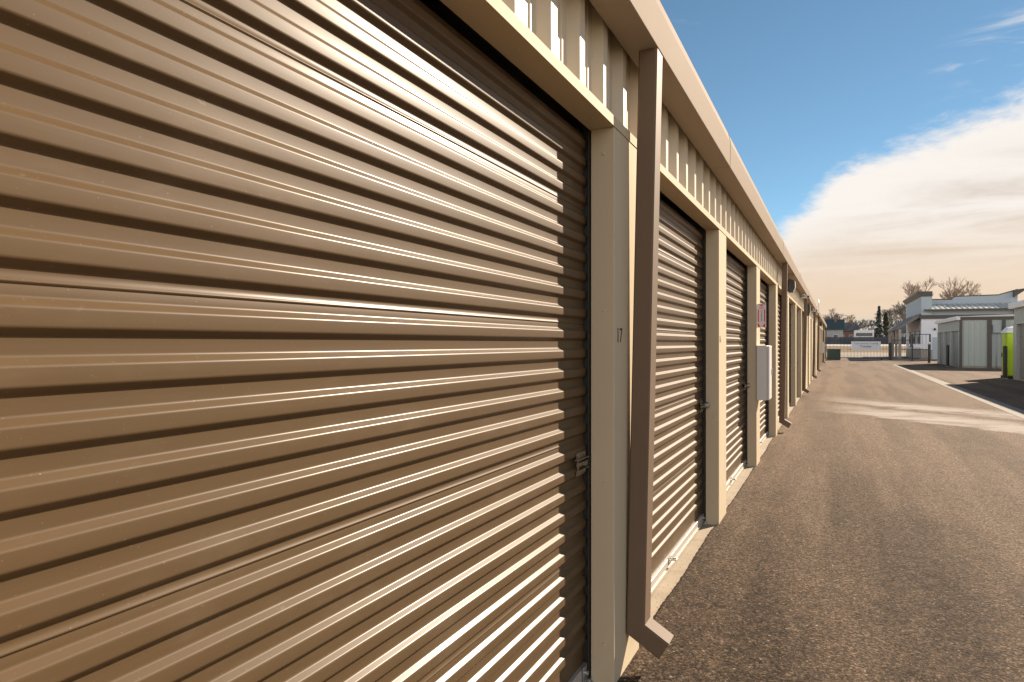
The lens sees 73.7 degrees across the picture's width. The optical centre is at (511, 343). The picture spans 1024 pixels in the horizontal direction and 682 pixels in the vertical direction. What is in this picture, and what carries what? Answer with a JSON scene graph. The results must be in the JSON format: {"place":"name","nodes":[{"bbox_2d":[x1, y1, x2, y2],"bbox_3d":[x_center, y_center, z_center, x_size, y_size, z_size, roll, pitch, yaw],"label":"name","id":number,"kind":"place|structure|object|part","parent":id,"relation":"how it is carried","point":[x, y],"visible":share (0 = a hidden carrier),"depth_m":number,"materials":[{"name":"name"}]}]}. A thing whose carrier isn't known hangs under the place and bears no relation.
{"place":"outdoors","nodes":[
{"label":"outdoors","id":0,"kind":"place"},
{"bbox_2d":[617,359,1023,681],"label":"asphalt yard","id":1,"kind":"structure","parent":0,"point":[939,468],"depth_m":5.24,"materials":[{"name":"grey asphalt"}]},
{"bbox_2d":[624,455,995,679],"bbox_3d":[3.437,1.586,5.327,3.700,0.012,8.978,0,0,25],"label":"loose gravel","id":2,"kind":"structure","parent":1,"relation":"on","point":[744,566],"depth_m":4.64,"materials":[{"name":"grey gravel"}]},
{"bbox_2d":[827,349,840,359],"bbox_3d":[30.251,1.065,64.178,1.350,1.070,1.100,0,0,25],"label":"utility box","id":3,"kind":"object","parent":1,"relation":"on","point":[833,354],"visible":0.94,"depth_m":63.75,"materials":[{"name":"metal"}]},
{"bbox_2d":[911,334,930,360],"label":"walk gate","id":4,"kind":"structure","parent":1,"relation":"on","point":[919,345],"depth_m":60.68,"materials":[{"name":"black metal"}]},
{"bbox_2d":[928,342,929,362],"bbox_3d":[33.241,0.749,54.400,0.246,1.670,0.246,0,0,25],"label":"bollard","id":5,"kind":"object","parent":1,"relation":"on","point":[928,352],"visible":0.91,"depth_m":54.35,"materials":[{"name":"black metal"}]},
{"bbox_2d":[946,345,949,366],"bbox_3d":[29.386,0.849,46.047,0.246,1.470,0.246,0,0,25],"label":"bollard","id":6,"kind":"object","parent":1,"relation":"on","point":[947,355],"visible":1,"depth_m":45.98,"materials":[{"name":"black metal"}]},
{"bbox_2d":[892,364,1023,418],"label":"drainage strip","id":7,"kind":"object","parent":1,"relation":"on","point":[1015,411],"visible":1,"depth_m":19.87,"materials":[{"name":"concrete"}]},
{"bbox_2d":[1002,346,1008,378],"bbox_3d":[21.883,0.849,30.292,0.246,1.470,0.247,0,0,25],"label":"bollard","id":8,"kind":"object","parent":1,"relation":"on","point":[1004,362],"visible":0.94,"depth_m":30.22,"materials":[{"name":"black metal"}]},
{"bbox_2d":[1001,326,1012,378],"bbox_3d":[22.826,0.334,30.763,1.180,2.500,1.160,0,0,25],"label":"portable toilet","id":9,"kind":"object","parent":1,"relation":"on","point":[1007,336],"visible":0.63,"depth_m":30.48,"materials":[{"name":"plastic"}]},
{"bbox_2d":[1001,334,1005,373],"bbox_3d":[22.319,0.504,31.004,0.058,1.800,0.720,0,0,25],"label":"door","id":10,"kind":"structure","parent":9,"relation":"in","point":[1003,336],"depth_m":31.19,"materials":[{"name":"plastic"}]},
{"bbox_2d":[824,317,844,336],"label":"house","id":11,"kind":"structure","parent":0,"point":[835,327],"depth_m":204.99,"materials":[{"name":"white paint"}]},
{"bbox_2d":[660,0,1023,329],"label":"sky","id":12,"kind":"structure","parent":0,"point":[882,141],"materials":[{"name":"blue"}]},
{"bbox_2d":[827,346,905,352],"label":"grass slope","id":13,"kind":"structure","parent":0,"point":[843,348],"depth_m":130.87,"materials":[{"name":"beige plant"}]},
{"bbox_2d":[900,275,936,297],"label":"bare tree","id":14,"kind":"object","parent":13,"relation":"on","point":[910,287],"visible":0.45,"depth_m":148.70,"materials":[{"name":"brown plant"}]},
{"bbox_2d":[938,277,980,298],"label":"bare tree","id":15,"kind":"object","parent":13,"relation":"on","point":[954,293],"visible":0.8,"depth_m":144.43,"materials":[{"name":"brown plant"}]},
{"bbox_2d":[827,344,905,345],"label":"snow strip","id":16,"kind":"object","parent":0,"point":[849,344],"depth_m":176.65,"materials":[{"name":"white snow"}]},
{"bbox_2d":[841,352,905,355],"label":"sandy bank","id":17,"kind":"structure","parent":0,"point":[862,353],"depth_m":91.78,"materials":[{"name":"beige sand"}]},
{"bbox_2d":[841,355,936,359],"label":"driveway","id":18,"kind":"structure","parent":0,"point":[884,357],"depth_m":66.98,"materials":[{"name":"grey asphalt"}]},
{"bbox_2d":[889,343,891,359],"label":"gate post","id":19,"kind":"object","parent":18,"relation":"on","point":[890,351],"visible":1,"depth_m":65.64,"materials":[{"name":"black metal"}]},
{"bbox_2d":[826,339,888,359],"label":"picket gate","id":20,"kind":"structure","parent":19,"relation":"attached to","point":[854,357],"depth_m":66.93,"materials":[{"name":"black metal"}]},
{"bbox_2d":[851,341,880,349],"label":"banner","id":21,"kind":"object","parent":20,"relation":"attached to","point":[865,345],"visible":1,"depth_m":66.56,"materials":[{"name":"fabric"}]},
{"bbox_2d":[892,339,910,358],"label":"picket fence","id":22,"kind":"object","parent":19,"relation":"attached to","point":[901,340],"visible":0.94,"depth_m":65.32,"materials":[{"name":"black metal"}]},
{"bbox_2d":[887,288,1023,358],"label":"office building","id":23,"kind":"structure","parent":0,"point":[925,311],"depth_m":68.84,"materials":[{"name":"paint"}]},
{"bbox_2d":[932,337,936,358],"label":"side door","id":24,"kind":"structure","parent":23,"relation":"in","point":[934,339],"depth_m":68.38,"materials":[{"name":"grey paint"}]},
{"bbox_2d":[935,314,1013,367],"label":"storage building","id":25,"kind":"structure","parent":0,"point":[970,341],"depth_m":43.79,"materials":[{"name":"metal"}]},
{"bbox_2d":[940,332,942,363],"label":"roller door","id":26,"kind":"structure","parent":25,"relation":"in","point":[941,334],"depth_m":52.32,"materials":[{"name":"grey metal"}]},
{"bbox_2d":[946,332,949,365],"bbox_3d":[31.236,0.385,48.777,0.040,2.410,2.967,0,0,25],"label":"roller door","id":27,"kind":"structure","parent":25,"relation":"in","point":[947,333],"depth_m":49.04,"materials":[{"name":"grey metal"}]},
{"bbox_2d":[953,331,957,366],"bbox_3d":[29.791,0.385,45.736,0.040,2.410,2.967,0,0,25],"label":"roller door","id":28,"kind":"structure","parent":25,"relation":"in","point":[955,333],"depth_m":46.15,"materials":[{"name":"grey metal"}]},
{"bbox_2d":[992,325,1000,367],"bbox_3d":[30.616,0.190,43.112,0.420,2.720,0.223,0,0,25],"label":"meter box","id":29,"kind":"object","parent":25,"relation":"attached to","point":[996,329],"visible":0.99,"depth_m":43.07,"materials":[{"name":"grey metal"}]},
{"bbox_2d":[994,325,1000,331],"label":"box door","id":30,"kind":"structure","parent":29,"relation":"in","point":[997,328],"depth_m":43.00,"materials":[{"name":"grey metal"}]},
{"bbox_2d":[1008,300,1023,380],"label":"storage building","id":31,"kind":"structure","parent":0,"point":[1018,345],"depth_m":29.27,"materials":[{"name":"metal"}]},
{"bbox_2d":[1019,324,1023,380],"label":"roller door","id":32,"kind":"structure","parent":31,"relation":"in","point":[1021,325],"depth_m":28.92,"materials":[{"name":"grey metal"}]},
{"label":"far ground","id":33,"kind":"structure","parent":0,"visible":0},
{"bbox_2d":[823,308,843,319],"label":"bare tree","id":34,"kind":"object","parent":33,"relation":"on","point":[832,316],"visible":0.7,"depth_m":229.51,"materials":[{"name":"brown plant"}]},
{"bbox_2d":[843,314,854,322],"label":"bare tree","id":35,"kind":"object","parent":33,"relation":"on","point":[847,319],"visible":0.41,"depth_m":234.02,"materials":[{"name":"brown plant"}]},
{"bbox_2d":[843,320,857,338],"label":"house","id":36,"kind":"structure","parent":33,"relation":"on","point":[850,327],"depth_m":215.78,"materials":[{"name":"red"}]},
{"bbox_2d":[854,320,864,329],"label":"bare tree","id":37,"kind":"object","parent":33,"relation":"on","point":[859,325],"visible":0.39,"depth_m":222.26,"materials":[{"name":"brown plant"}]},
{"bbox_2d":[854,330,873,339],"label":"camper trailer","id":38,"kind":"object","parent":33,"relation":"on","point":[863,333],"visible":0.28,"depth_m":192.10,"materials":[{"name":"white metal"}]},
{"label":"window","id":39,"kind":"part","parent":38,"relation":"part of","materials":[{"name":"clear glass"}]},
{"bbox_2d":[826,337,905,343],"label":"board fence","id":40,"kind":"object","parent":33,"relation":"on","point":[855,338],"visible":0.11,"depth_m":188.51,"materials":[{"name":"wood"}]},
{"bbox_2d":[860,319,877,329],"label":"bare tree","id":41,"kind":"object","parent":33,"relation":"on","point":[866,325],"visible":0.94,"depth_m":217.03,"materials":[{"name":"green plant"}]},
{"bbox_2d":[868,328,887,336],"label":"house","id":42,"kind":"structure","parent":33,"relation":"on","point":[876,331],"depth_m":206.19,"materials":[{"name":"beige"}]},
{"bbox_2d":[874,306,884,339],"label":"conifer tree","id":43,"kind":"object","parent":33,"relation":"on","point":[880,324],"visible":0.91,"depth_m":194.58,"materials":[{"name":"green plant"}]},
{"bbox_2d":[874,306,896,322],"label":"bare tree","id":44,"kind":"object","parent":33,"relation":"on","point":[889,311],"visible":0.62,"depth_m":220.35,"materials":[{"name":"brown plant"}]},
{"bbox_2d":[882,312,891,336],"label":"conifer tree","id":45,"kind":"object","parent":33,"relation":"on","point":[885,324],"visible":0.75,"depth_m":198.11,"materials":[{"name":"green plant"}]},
{"bbox_2d":[881,315,896,327],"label":"bare tree","id":46,"kind":"object","parent":33,"relation":"on","point":[891,322],"visible":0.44,"depth_m":208.35,"materials":[{"name":"brown plant"}]},
{"bbox_2d":[890,301,905,318],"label":"bare tree","id":47,"kind":"object","parent":33,"relation":"on","point":[897,305],"visible":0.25,"depth_m":219.83,"materials":[{"name":"brown plant"}]},
{"bbox_2d":[895,323,905,336],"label":"house","id":48,"kind":"structure","parent":33,"relation":"on","point":[903,331],"depth_m":195.11,"materials":[{"name":"white paint"}]},
{"bbox_2d":[896,306,905,319],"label":"bare tree","id":49,"kind":"object","parent":33,"relation":"on","point":[900,310],"visible":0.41,"depth_m":214.24,"materials":[{"name":"brown plant"}]},
{"label":"ground","id":50,"kind":"structure","parent":0,"visible":0},
{"bbox_2d":[0,0,826,681],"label":"storage building","id":51,"kind":"structure","parent":50,"relation":"on","point":[380,340],"depth_m":1.73,"materials":[{"name":"brown paint"}]},
{"bbox_2d":[0,0,588,681],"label":"roller door","id":52,"kind":"structure","parent":51,"relation":"in","point":[293,313],"depth_m":1.47,"materials":[{"name":"brown paint"}]},
{"bbox_2d":[651,199,709,592],"bbox_3d":[1.131,0.296,4.819,0.098,2.564,2.752,0,0,25],"label":"roller door","id":53,"kind":"structure","parent":51,"relation":"in","point":[677,479],"depth_m":5.09,"materials":[{"name":"brown paint"}]},
{"bbox_2d":[726,253,749,491],"bbox_3d":[2.469,0.296,7.637,0.098,2.564,2.752,0,0,25],"label":"roller door","id":54,"kind":"structure","parent":51,"relation":"in","point":[735,382],"depth_m":8.01,"materials":[{"name":"brown paint"}]},
{"bbox_2d":[757,304,765,327],"bbox_3d":[3.216,-0.355,8.801,0.111,0.310,0.040,0,0,25],"label":"extinguisher sign","id":55,"kind":"object","parent":51,"relation":"attached to","point":[761,315],"visible":1,"depth_m":8.80,"materials":[{"name":"plastic"}]},
{"bbox_2d":[760,281,766,445],"bbox_3d":[3.802,0.296,10.458,0.086,2.564,2.752,0,0,25],"label":"roller door","id":56,"kind":"structure","parent":51,"relation":"in","point":[763,434],"depth_m":11.10,"materials":[{"name":"brown paint"}]},
{"bbox_2d":[756,346,772,399],"bbox_3d":[3.295,0.380,8.897,0.171,0.700,0.360,0,0,25],"label":"extinguisher cabinet","id":57,"kind":"object","parent":51,"relation":"attached to","point":[764,370],"visible":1,"depth_m":8.74,"materials":[{"name":"white metal"}]},
{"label":"cabinet door","id":58,"kind":"part","parent":57,"relation":"part of","materials":[{"name":"white metal"}]},
{"bbox_2d":[778,296,780,421],"bbox_3d":[5.146,0.296,13.274,0.098,2.564,2.752,0,0,25],"label":"roller door","id":59,"kind":"structure","parent":51,"relation":"in","point":[779,298],"depth_m":14.18,"materials":[{"name":"brown paint"}]},
{"bbox_2d":[789,305,791,405],"bbox_3d":[6.484,0.296,16.092,0.098,2.564,2.752,0,0,25],"label":"roller door","id":60,"kind":"structure","parent":51,"relation":"in","point":[789,305],"depth_m":17.28,"materials":[{"name":"brown paint"}]},
{"bbox_2d":[787,279,795,292],"bbox_3d":[5.809,-1.195,14.223,0.180,0.270,0.280,0,0,25],"label":"wall lamp","id":61,"kind":"object","parent":51,"relation":"attached to","point":[791,286],"visible":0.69,"depth_m":14.10,"materials":[{"name":"brown metal"}]},
{"bbox_2d":[800,293,808,297],"bbox_3d":[8.377,-1.353,19.554,0.109,0.150,0.339,0,0,-9],"label":"security camera","id":62,"kind":"object","parent":51,"relation":"attached to","point":[803,295],"visible":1,"depth_m":19.55,"materials":[{"name":"white plastic"}]},
{"bbox_2d":[807,303,810,315],"bbox_3d":[9.713,-1.110,22.443,0.180,0.420,0.280,0,0,25],"label":"wall lamp","id":63,"kind":"object","parent":51,"relation":"attached to","point":[808,309],"visible":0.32,"depth_m":22.30,"materials":[{"name":"brown metal"}]},
{"bbox_2d":[821,342,823,352],"bbox_3d":[20.499,0.280,45.119,0.179,0.740,0.500,0,0,25],"label":"utility cabinet","id":64,"kind":"object","parent":51,"relation":"attached to","point":[822,347],"visible":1,"depth_m":44.88,"materials":[{"name":"grey metal"}]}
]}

